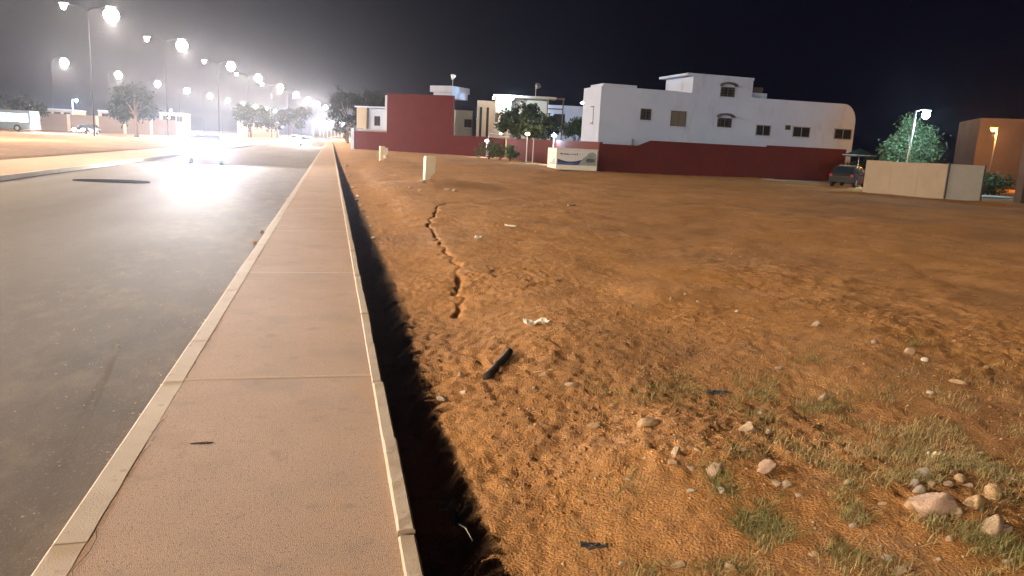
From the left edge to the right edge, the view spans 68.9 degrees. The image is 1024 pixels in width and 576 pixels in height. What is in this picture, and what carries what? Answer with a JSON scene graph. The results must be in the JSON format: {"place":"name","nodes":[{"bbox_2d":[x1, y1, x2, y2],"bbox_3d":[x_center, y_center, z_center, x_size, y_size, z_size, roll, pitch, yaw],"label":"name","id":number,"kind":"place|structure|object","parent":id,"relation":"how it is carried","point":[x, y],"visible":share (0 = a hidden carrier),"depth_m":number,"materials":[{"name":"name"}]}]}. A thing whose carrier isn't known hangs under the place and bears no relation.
{"place":"outdoors","nodes":[
{"label":"outdoors","id":0,"kind":"place"},
{"bbox_2d":[45,108,86,114],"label":"flat house","id":1,"kind":"structure","parent":0,"point":[65,111],"depth_m":153.84,"materials":[{"name":"white paint"}]},
{"bbox_2d":[39,113,175,135],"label":"long wall","id":2,"kind":"structure","parent":0,"point":[66,122],"depth_m":137.20,"materials":[{"name":"paint"}]},
{"bbox_2d":[0,139,289,174],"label":"pavement","id":3,"kind":"structure","parent":0,"point":[10,166],"depth_m":34.33,"materials":[{"name":"concrete"}]},
{"bbox_2d":[0,138,327,575],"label":"road","id":4,"kind":"structure","parent":0,"point":[196,218],"depth_m":7.81,"materials":[{"name":"asphalt"}]},
{"bbox_2d":[73,179,149,182],"bbox_3d":[-12.492,-3.335,23.319,2.200,0.036,1.364,0,11,-14],"label":"asphalt patch","id":5,"kind":"object","parent":4,"relation":"on","point":[112,180],"visible":0.94,"depth_m":23.20,"materials":[{"name":"asphalt"}]},
{"bbox_2d":[14,268,226,575],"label":"grit","id":6,"kind":"object","parent":4,"relation":"on","point":[102,367],"visible":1,"depth_m":5.46,"materials":[{"name":"gravel"}]},
{"bbox_2d":[183,134,226,164],"bbox_3d":[-15.886,-7.209,38.715,2.040,1.470,4.115,-1,12,-21],"label":"oncoming car","id":7,"kind":"object","parent":4,"relation":"on","point":[201,146],"visible":1,"depth_m":37.52,"materials":[{"name":"paint"}]},
{"bbox_2d":[289,135,299,142],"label":"oncoming car","id":8,"kind":"object","parent":4,"relation":"on","point":[295,138],"visible":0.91,"depth_m":140.47,"materials":[{"name":"white paint"}]},
{"bbox_2d":[299,136,312,145],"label":"oncoming car","id":9,"kind":"object","parent":4,"relation":"on","point":[305,139],"visible":0.96,"depth_m":110.64,"materials":[{"name":"white paint"}]},
{"bbox_2d":[159,112,190,134],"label":"flat house","id":10,"kind":"structure","parent":0,"point":[182,123],"depth_m":163.87,"materials":[{"name":"white"}]},
{"bbox_2d":[67,141,403,575],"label":"pavement","id":11,"kind":"structure","parent":0,"point":[283,477],"depth_m":3.86,"materials":[{"name":"concrete"}]},
{"bbox_2d":[72,307,229,574],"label":"pavement crack","id":12,"kind":"object","parent":11,"relation":"on","point":[117,492],"visible":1,"depth_m":3.28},
{"bbox_2d":[185,144,370,379],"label":"pavement joint","id":13,"kind":"object","parent":11,"relation":"on","point":[288,376],"visible":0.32,"depth_m":5.05,"materials":[{"name":"concrete"}]},
{"bbox_2d":[354,106,384,129],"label":"white house","id":14,"kind":"structure","parent":0,"point":[370,117],"depth_m":121.94,"materials":[{"name":"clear paint"}]},
{"bbox_2d":[374,116,379,125],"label":"window","id":15,"kind":"structure","parent":14,"relation":"in","point":[376,118],"depth_m":122.02,"materials":[{"name":"black glass"}]},
{"bbox_2d":[356,129,386,131],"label":"garden wall","id":16,"kind":"structure","parent":0,"point":[372,130],"depth_m":113.70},
{"bbox_2d":[385,74,469,134],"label":"red building","id":17,"kind":"structure","parent":0,"point":[420,113],"depth_m":92.65,"materials":[{"name":"paint"}]},
{"bbox_2d":[472,117,476,135],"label":"grey house","id":18,"kind":"structure","parent":0,"point":[474,121],"depth_m":129.08,"materials":[{"name":"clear paint"}]},
{"bbox_2d":[0,128,1023,575],"bbox_3d":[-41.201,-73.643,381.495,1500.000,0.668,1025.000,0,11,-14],"label":"ground","id":19,"kind":"structure","parent":0,"point":[430,270],"depth_m":6.16,"materials":[{"name":"orange soil"}]},
{"bbox_2d":[0,109,39,131],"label":"bus","id":20,"kind":"object","parent":19,"relation":"on","point":[18,120],"visible":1,"depth_m":102.96,"materials":[{"name":"paint"}]},
{"bbox_2d":[0,91,48,121],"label":"tree","id":21,"kind":"object","parent":19,"relation":"on","point":[16,103],"visible":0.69,"depth_m":121.98,"materials":[{"name":"green plant"}]},
{"bbox_2d":[51,58,68,108],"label":"street lamp","id":22,"kind":"object","parent":19,"relation":"on","point":[64,62],"visible":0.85,"depth_m":165.08,"materials":[{"name":"metal"}]},
{"bbox_2d":[73,124,100,134],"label":"car","id":23,"kind":"object","parent":19,"relation":"on","point":[87,128],"visible":0.98,"depth_m":107.48,"materials":[{"name":"paint"}]},
{"bbox_2d":[58,2,118,135],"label":"street lamp","id":24,"kind":"object","parent":19,"relation":"on","point":[111,14],"visible":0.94,"depth_m":89.79,"materials":[{"name":"metal"}]},
{"bbox_2d":[97,110,112,116],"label":"flat house","id":25,"kind":"structure","parent":19,"relation":"on","point":[102,112],"depth_m":152.82,"materials":[{"name":"white paint"}]},
{"bbox_2d":[106,80,161,136],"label":"tree","id":26,"kind":"object","parent":19,"relation":"on","point":[138,98],"visible":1,"depth_m":107.03,"materials":[{"name":"green plant"}]},
{"bbox_2d":[0,140,289,180],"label":"kerb","id":27,"kind":"structure","parent":19,"relation":"on","point":[38,172],"depth_m":29.00,"materials":[{"name":"concrete"}]},
{"bbox_2d":[143,36,187,136],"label":"street lamp","id":28,"kind":"object","parent":19,"relation":"on","point":[181,45],"visible":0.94,"depth_m":119.06,"materials":[{"name":"metal"}]},
{"bbox_2d":[31,143,325,575],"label":"kerb","id":29,"kind":"structure","parent":19,"relation":"on","point":[62,554],"depth_m":3.77,"materials":[{"name":"concrete"}]},
{"bbox_2d":[202,59,234,135],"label":"street lamp","id":30,"kind":"object","parent":19,"relation":"on","point":[230,65],"visible":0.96,"depth_m":153.82,"materials":[{"name":"metal"}]},
{"bbox_2d":[235,72,261,137],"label":"street lamp","id":31,"kind":"object","parent":19,"relation":"on","point":[258,77],"visible":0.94,"depth_m":183.81,"materials":[{"name":"metal"}]},
{"bbox_2d":[231,102,272,137],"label":"tree","id":32,"kind":"object","parent":19,"relation":"on","point":[241,113],"visible":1,"depth_m":194.61,"materials":[{"name":"green plant"}]},
{"bbox_2d":[237,120,278,137],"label":"flat house","id":33,"kind":"structure","parent":19,"relation":"on","point":[243,131],"depth_m":223.60,"materials":[{"name":"white"}]},
{"bbox_2d":[260,83,282,137],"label":"street lamp","id":34,"kind":"object","parent":19,"relation":"on","point":[280,87],"visible":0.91,"depth_m":218.01,"materials":[{"name":"metal"}]},
{"bbox_2d":[257,107,300,137],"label":"tree","id":35,"kind":"object","parent":19,"relation":"on","point":[283,117],"visible":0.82,"depth_m":218.86,"materials":[{"name":"green plant"}]},
{"bbox_2d":[274,103,314,134],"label":"tree","id":36,"kind":"object","parent":19,"relation":"on","point":[303,112],"visible":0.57,"depth_m":234.19,"materials":[{"name":"green plant"}]},
{"bbox_2d":[325,84,357,142],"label":"tree","id":37,"kind":"object","parent":19,"relation":"on","point":[345,117],"visible":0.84,"depth_m":165.67,"materials":[{"name":"green plant"}]},
{"bbox_2d":[332,114,361,140],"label":"tree","id":38,"kind":"object","parent":19,"relation":"on","point":[341,128],"visible":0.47,"depth_m":244.99,"materials":[{"name":"green plant"}]},
{"bbox_2d":[339,88,381,128],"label":"tree","id":39,"kind":"object","parent":19,"relation":"on","point":[368,95],"visible":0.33,"depth_m":168.87,"materials":[{"name":"green plant"}]},
{"bbox_2d":[349,96,384,119],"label":"tree","id":40,"kind":"object","parent":19,"relation":"on","point":[379,102],"visible":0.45,"depth_m":151.72,"materials":[{"name":"green plant"}]},
{"bbox_2d":[332,144,423,575],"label":"kerb edging","id":41,"kind":"object","parent":19,"relation":"on","point":[409,552],"visible":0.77,"depth_m":3.87,"materials":[{"name":"concrete"}]},
{"bbox_2d":[379,146,384,160],"bbox_3d":[-9.274,-9.540,53.323,0.388,1.164,0.280,-4,13,-33],"label":"marker post","id":42,"kind":"object","parent":19,"relation":"on","point":[381,151],"visible":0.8,"depth_m":53.21,"materials":[{"name":"concrete"}]},
{"bbox_2d":[351,128,504,157],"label":"red wall","id":43,"kind":"structure","parent":19,"relation":"on","point":[430,143],"depth_m":92.94,"materials":[{"name":"paint"}]},
{"bbox_2d":[423,156,435,179],"bbox_3d":[-2.978,-4.166,26.875,0.439,1.140,0.280,-4,13,-33],"label":"marker post","id":44,"kind":"object","parent":19,"relation":"on","point":[429,166],"visible":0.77,"depth_m":26.75,"materials":[{"name":"concrete"}]},
{"bbox_2d":[433,496,476,540],"bbox_3d":[-0.179,1.088,3.441,0.264,0.209,0.634,-2,12,-25],"label":"weed","id":45,"kind":"object","parent":19,"relation":"on","point":[457,517],"visible":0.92,"depth_m":3.63,"materials":[{"name":"plant"}]},
{"bbox_2d":[454,110,472,135],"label":"grey house","id":46,"kind":"structure","parent":19,"relation":"on","point":[462,122],"depth_m":120.66,"materials":[{"name":"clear paint"}]},
{"bbox_2d":[464,119,471,127],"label":"window","id":47,"kind":"structure","parent":46,"relation":"in","point":[467,122],"depth_m":120.80,"materials":[{"name":"black glass"}]},
{"bbox_2d":[472,141,499,158],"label":"shrub","id":48,"kind":"object","parent":19,"relation":"on","point":[491,156],"visible":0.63,"depth_m":76.32,"materials":[{"name":"green plant"}]},
{"bbox_2d":[482,348,512,379],"bbox_3d":[-0.101,0.568,5.585,0.066,0.142,0.471,7,12,20],"label":"wooden stick","id":49,"kind":"object","parent":19,"relation":"on","point":[497,364],"visible":1,"depth_m":5.55,"materials":[{"name":"brown wood"}]},
{"bbox_2d":[486,140,508,159],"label":"shrub","id":50,"kind":"object","parent":19,"relation":"on","point":[493,148],"visible":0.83,"depth_m":74.45,"materials":[{"name":"green plant"}]},
{"bbox_2d":[503,144,523,160],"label":"shrub","id":51,"kind":"object","parent":19,"relation":"on","point":[511,152],"visible":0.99,"depth_m":71.64,"materials":[{"name":"green plant"}]},
{"bbox_2d":[493,100,559,139],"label":"tree","id":52,"kind":"object","parent":19,"relation":"on","point":[544,127],"visible":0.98,"depth_m":78.32,"materials":[{"name":"green plant"}]},
{"bbox_2d":[523,317,549,324],"bbox_3d":[0.218,0.306,6.699,0.224,0.070,0.127,-1,12,-19],"label":"plastic scrap","id":53,"kind":"object","parent":19,"relation":"on","point":[542,320],"visible":0.98,"depth_m":6.69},
{"bbox_2d":[506,138,602,163],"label":"red wall","id":54,"kind":"structure","parent":19,"relation":"on","point":[540,152],"depth_m":71.08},
{"bbox_2d":[557,115,581,140],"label":"tree","id":55,"kind":"object","parent":19,"relation":"on","point":[572,128],"visible":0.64,"depth_m":71.44,"materials":[{"name":"green plant"}]},
{"bbox_2d":[547,148,597,170],"bbox_3d":[4.207,-9.228,53.350,2.980,1.476,3.053,0,11,-14],"label":"printed hoarding","id":56,"kind":"object","parent":19,"relation":"on","point":[572,159],"visible":1,"depth_m":52.06,"materials":[{"name":"plastic"}]},
{"bbox_2d":[580,541,606,549],"bbox_3d":[0.350,1.109,3.217,0.113,0.026,0.037,2,11,-5],"label":"rag","id":57,"kind":"object","parent":19,"relation":"on","point":[589,545],"visible":0.99,"depth_m":3.20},
{"bbox_2d":[587,422,600,428],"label":"rock","id":58,"kind":"object","parent":19,"relation":"on","point":[595,425],"visible":1,"depth_m":4.39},
{"bbox_2d":[637,418,658,427],"bbox_3d":[0.792,0.786,4.322,0.165,0.091,0.076,-4,23,-28],"label":"rock","id":59,"kind":"object","parent":19,"relation":"on","point":[648,422],"visible":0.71,"depth_m":4.28,"materials":[{"name":"stone"}]},
{"bbox_2d":[671,446,680,456],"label":"rock","id":60,"kind":"object","parent":19,"relation":"on","point":[675,450],"visible":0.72,"depth_m":3.80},
{"bbox_2d":[670,560,685,568],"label":"rock","id":61,"kind":"object","parent":19,"relation":"on","point":[681,563],"visible":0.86,"depth_m":3.05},
{"bbox_2d":[705,462,722,478],"bbox_3d":[0.967,0.896,3.615,0.089,0.091,0.103,7,12,20],"label":"rock","id":62,"kind":"object","parent":19,"relation":"on","point":[716,471],"visible":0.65,"depth_m":3.60,"materials":[{"name":"stone"}]},
{"bbox_2d":[581,62,854,163],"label":"white house","id":63,"kind":"structure","parent":19,"relation":"on","point":[695,107],"depth_m":57.64,"materials":[{"name":"paint"}]},
{"bbox_2d":[639,108,651,120],"bbox_3d":[10.059,-13.009,56.105,0.962,0.912,0.160,0,11,-16],"label":"window","id":64,"kind":"structure","parent":63,"relation":"in","point":[645,114],"depth_m":56.10,"materials":[{"name":"black glass"}]},
{"bbox_2d":[669,110,686,127],"bbox_3d":[12.677,-12.861,56.874,1.378,1.218,0.160,0,11,-16],"label":"window","id":65,"kind":"structure","parent":63,"relation":"in","point":[678,118],"depth_m":56.90,"materials":[{"name":"wood"}]},
{"bbox_2d":[716,113,735,128],"bbox_3d":[16.545,-12.944,57.814,1.457,1.144,0.410,0,11,-16],"label":"window","id":66,"kind":"structure","parent":63,"relation":"in","point":[726,123],"depth_m":57.90,"materials":[{"name":"black glass"}]},
{"bbox_2d":[719,82,738,97],"bbox_3d":[16.669,-15.212,57.381,1.454,1.163,0.410,0,11,-16],"label":"window","id":67,"kind":"structure","parent":63,"relation":"in","point":[726,92],"depth_m":57.48,"materials":[{"name":"black glass"}]},
{"bbox_2d":[755,124,770,136],"bbox_3d":[19.851,-12.413,58.987,1.445,0.932,0.160,0,11,-16],"label":"window","id":68,"kind":"structure","parent":63,"relation":"in","point":[761,130],"depth_m":59.00,"materials":[{"name":"black glass"}]},
{"bbox_2d":[791,126,810,138],"bbox_3d":[23.230,-12.483,59.925,1.740,0.930,0.160,0,11,-16],"label":"window","id":69,"kind":"structure","parent":63,"relation":"in","point":[798,131],"depth_m":59.93,"materials":[{"name":"black glass"}]},
{"bbox_2d":[833,128,852,139],"bbox_3d":[27.033,-12.573,61.020,1.703,0.873,0.080,0,11,-16],"label":"window","id":70,"kind":"structure","parent":63,"relation":"in","point":[842,134],"depth_m":61.01,"materials":[{"name":"black glass"}]},
{"bbox_2d":[705,390,730,394],"bbox_3d":[1.390,0.707,5.053,0.184,0.024,0.054,1,11,-8],"label":"plastic scrap","id":71,"kind":"object","parent":19,"relation":"on","point":[718,392],"visible":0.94,"depth_m":5.04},
{"bbox_2d":[596,141,846,180],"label":"red wall","id":72,"kind":"structure","parent":19,"relation":"on","point":[724,160],"depth_m":55.49,"materials":[{"name":"paint"}]},
{"bbox_2d":[724,562,737,571],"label":"rock","id":73,"kind":"object","parent":19,"relation":"on","point":[728,565],"visible":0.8,"depth_m":2.98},
{"bbox_2d":[469,217,1023,526],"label":"dirt clods","id":74,"kind":"object","parent":19,"relation":"on","point":[661,448],"visible":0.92,"depth_m":4.74,"materials":[{"name":"orange soil"}]},
{"bbox_2d":[739,421,757,431],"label":"rock","id":75,"kind":"object","parent":19,"relation":"on","point":[748,425],"visible":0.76,"depth_m":4.19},
{"bbox_2d":[482,312,1020,575],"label":"straw","id":76,"kind":"object","parent":19,"relation":"on","point":[720,485],"visible":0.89,"depth_m":3.45,"materials":[{"name":"plant"}]},
{"bbox_2d":[757,459,776,473],"bbox_3d":[1.232,0.873,3.628,0.134,0.072,0.079,-17,14,-29],"label":"rock","id":77,"kind":"object","parent":19,"relation":"on","point":[767,466],"visible":0.96,"depth_m":3.61,"materials":[{"name":"stone"}]},
{"bbox_2d":[781,480,791,487],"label":"rock","id":78,"kind":"object","parent":19,"relation":"on","point":[785,483],"visible":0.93,"depth_m":3.50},
{"bbox_2d":[829,165,864,187],"bbox_3d":[20.929,-6.935,46.350,1.754,1.264,3.539,11,14,37],"label":"parked car","id":79,"kind":"object","parent":19,"relation":"on","point":[853,175],"visible":0.81,"depth_m":45.21,"materials":[{"name":"paint"}]},
{"bbox_2d":[837,157,876,171],"bbox_3d":[26.502,-9.100,57.005,2.880,2.295,2.250,0,11,-14],"label":"shrub","id":80,"kind":"object","parent":19,"relation":"on","point":[862,166],"visible":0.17,"depth_m":56.84,"materials":[{"name":"green plant"}]},
{"bbox_2d":[842,149,876,165],"bbox_3d":[24.802,-8.709,53.555,2.146,2.570,2.143,-5,13,-36],"label":"parasol","id":81,"kind":"object","parent":19,"relation":"on","point":[859,153],"visible":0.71,"depth_m":52.82,"materials":[{"name":"green fabric"}]},
{"bbox_2d":[892,566,907,574],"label":"rock","id":82,"kind":"object","parent":19,"relation":"on","point":[904,569],"visible":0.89,"depth_m":2.90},
{"bbox_2d":[904,499,914,509],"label":"rock","id":83,"kind":"object","parent":19,"relation":"on","point":[907,504],"visible":0.42,"depth_m":3.32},
{"bbox_2d":[904,348,915,353],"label":"rock","id":84,"kind":"object","parent":19,"relation":"on","point":[909,350],"visible":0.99,"depth_m":6.03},
{"bbox_2d":[876,112,951,162],"bbox_3d":[25.108,-8.544,46.822,4.871,4.974,3.042,0,11,-14],"label":"tree","id":85,"kind":"object","parent":19,"relation":"on","point":[924,145],"visible":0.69,"depth_m":46.41,"materials":[{"name":"green plant"}]},
{"bbox_2d":[909,478,919,486],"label":"rock","id":86,"kind":"object","parent":19,"relation":"on","point":[914,483],"visible":0.85,"depth_m":3.53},
{"bbox_2d":[906,109,931,161],"bbox_3d":[23.549,-7.989,43.535,1.070,4.802,0.422,2,11,-14],"label":"street lamp","id":87,"kind":"object","parent":19,"relation":"on","point":[926,114],"visible":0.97,"depth_m":43.14,"materials":[{"name":"metal"}]},
{"bbox_2d":[912,485,926,493],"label":"rock","id":88,"kind":"object","parent":19,"relation":"on","point":[920,489],"visible":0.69,"depth_m":3.44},
{"bbox_2d":[913,467,931,478],"bbox_3d":[2.005,0.917,3.657,0.100,0.078,0.058,5,11,11],"label":"rock","id":89,"kind":"object","parent":19,"relation":"on","point":[924,471],"visible":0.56,"depth_m":3.64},
{"bbox_2d":[863,160,986,200],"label":"wall","id":90,"kind":"structure","parent":19,"relation":"on","point":[946,181],"depth_m":37.59,"materials":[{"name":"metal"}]},
{"bbox_2d":[908,491,956,517],"bbox_3d":[1.860,0.967,3.309,0.220,0.147,0.144,1,11,-8],"label":"rock","id":91,"kind":"object","parent":19,"relation":"on","point":[945,502],"visible":0.7,"depth_m":3.26,"materials":[{"name":"stone"}]},
{"bbox_2d":[950,505,962,515],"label":"rock","id":92,"kind":"object","parent":19,"relation":"on","point":[958,510],"visible":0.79,"depth_m":3.26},
{"bbox_2d":[949,379,969,384],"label":"rock","id":93,"kind":"object","parent":19,"relation":"on","point":[961,382],"visible":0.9,"depth_m":5.38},
{"bbox_2d":[954,473,965,482],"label":"rock","id":94,"kind":"object","parent":19,"relation":"on","point":[959,477],"visible":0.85,"depth_m":3.64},
{"bbox_2d":[962,494,986,509],"bbox_3d":[2.073,0.963,3.353,0.111,0.069,0.079,-3,13,-30],"label":"rock","id":95,"kind":"object","parent":19,"relation":"on","point":[976,499],"visible":0.91,"depth_m":3.33,"materials":[{"name":"stone"}]},
{"bbox_2d":[978,514,1004,536],"bbox_3d":[2.022,1.006,3.147,0.156,0.097,0.077,-7,14,-41],"label":"rock","id":96,"kind":"object","parent":19,"relation":"on","point":[994,523],"visible":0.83,"depth_m":3.12,"materials":[{"name":"stone"}]},
{"bbox_2d":[982,483,1002,499],"bbox_3d":[2.243,0.964,3.491,0.103,0.101,0.084,-4,13,-33],"label":"rock","id":97,"kind":"object","parent":19,"relation":"on","point":[993,490],"visible":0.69,"depth_m":3.47,"materials":[{"name":"stone"}]},
{"bbox_2d":[989,126,999,174],"bbox_3d":[35.834,-9.746,56.022,0.650,4.717,0.457,0,11,-14],"label":"street lamp","id":98,"kind":"object","parent":19,"relation":"on","point":[993,128],"visible":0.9,"depth_m":55.81,"materials":[{"name":"metal"}]},
{"bbox_2d":[982,172,1011,195],"bbox_3d":[27.691,-5.979,43.750,2.823,1.874,1.933,0,11,-14],"label":"shrub","id":99,"kind":"object","parent":19,"relation":"on","point":[990,186],"visible":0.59,"depth_m":43.54,"materials":[{"name":"green plant"}]},
{"bbox_2d":[985,171,1015,194],"bbox_3d":[29.545,-6.387,45.690,2.496,1.544,2.026,0,11,-14],"label":"shrub","id":100,"kind":"object","parent":19,"relation":"on","point":[1008,183],"visible":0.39,"depth_m":45.37,"materials":[{"name":"green plant"}]},
{"bbox_2d":[1002,524,1012,532],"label":"rock","id":101,"kind":"object","parent":19,"relation":"on","point":[1006,526],"visible":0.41,"depth_m":3.16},
{"bbox_2d":[1013,143,1023,202],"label":"wall pillar","id":102,"kind":"structure","parent":19,"relation":"on","point":[1019,194],"depth_m":36.43,"materials":[{"name":"paint"}]},
{"bbox_2d":[0,0,1023,163],"label":"sky","id":103,"kind":"structure","parent":0,"point":[886,60],"materials":[{"name":"black"}]},
{"bbox_2d":[476,83,582,155],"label":"cream house","id":104,"kind":"structure","parent":0,"point":[488,112],"depth_m":93.67,"materials":[{"name":"beige concrete"}]},
{"bbox_2d":[479,107,481,136],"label":"window","id":105,"kind":"structure","parent":104,"relation":"in","point":[480,118],"depth_m":93.54,"materials":[{"name":"black glass"}]},
{"bbox_2d":[486,107,488,136],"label":"window","id":106,"kind":"structure","parent":104,"relation":"in","point":[487,113],"depth_m":93.51,"materials":[{"name":"black glass"}]},
{"bbox_2d":[554,114,564,126],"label":"window","id":107,"kind":"structure","parent":104,"relation":"in","point":[559,116],"depth_m":93.94,"materials":[{"name":"black glass"}]},
{"bbox_2d":[487,221,1023,575],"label":"gravel","id":108,"kind":"structure","parent":0,"point":[563,563],"depth_m":3.68,"materials":[{"name":"gravel"}]},
{"bbox_2d":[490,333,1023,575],"bbox_3d":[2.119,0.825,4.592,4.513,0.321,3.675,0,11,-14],"label":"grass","id":109,"kind":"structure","parent":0,"point":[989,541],"depth_m":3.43,"materials":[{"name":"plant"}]},
{"bbox_2d":[510,320,1023,575],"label":"dry grass","id":110,"kind":"structure","parent":0,"point":[920,462],"depth_m":3.82,"materials":[{"name":"plant"}]},
{"bbox_2d":[925,450,944,460],"bbox_3d":[2.241,0.887,3.956,0.087,0.045,0.038,1,11,-8],"label":"paper scrap","id":111,"kind":"object","parent":110,"relation":"on","point":[934,453],"visible":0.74,"depth_m":3.94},
{"bbox_2d":[765,179,860,184],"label":"path","id":112,"kind":"structure","parent":0,"point":[804,181],"depth_m":53.69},
{"bbox_2d":[953,118,1023,189],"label":"pink house","id":113,"kind":"structure","parent":0,"point":[975,141],"depth_m":61.08,"materials":[{"name":"paint"}]},
{"bbox_2d":[982,195,1013,198],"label":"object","id":114,"kind":"structure","parent":0,"point":[997,197],"depth_m":40.79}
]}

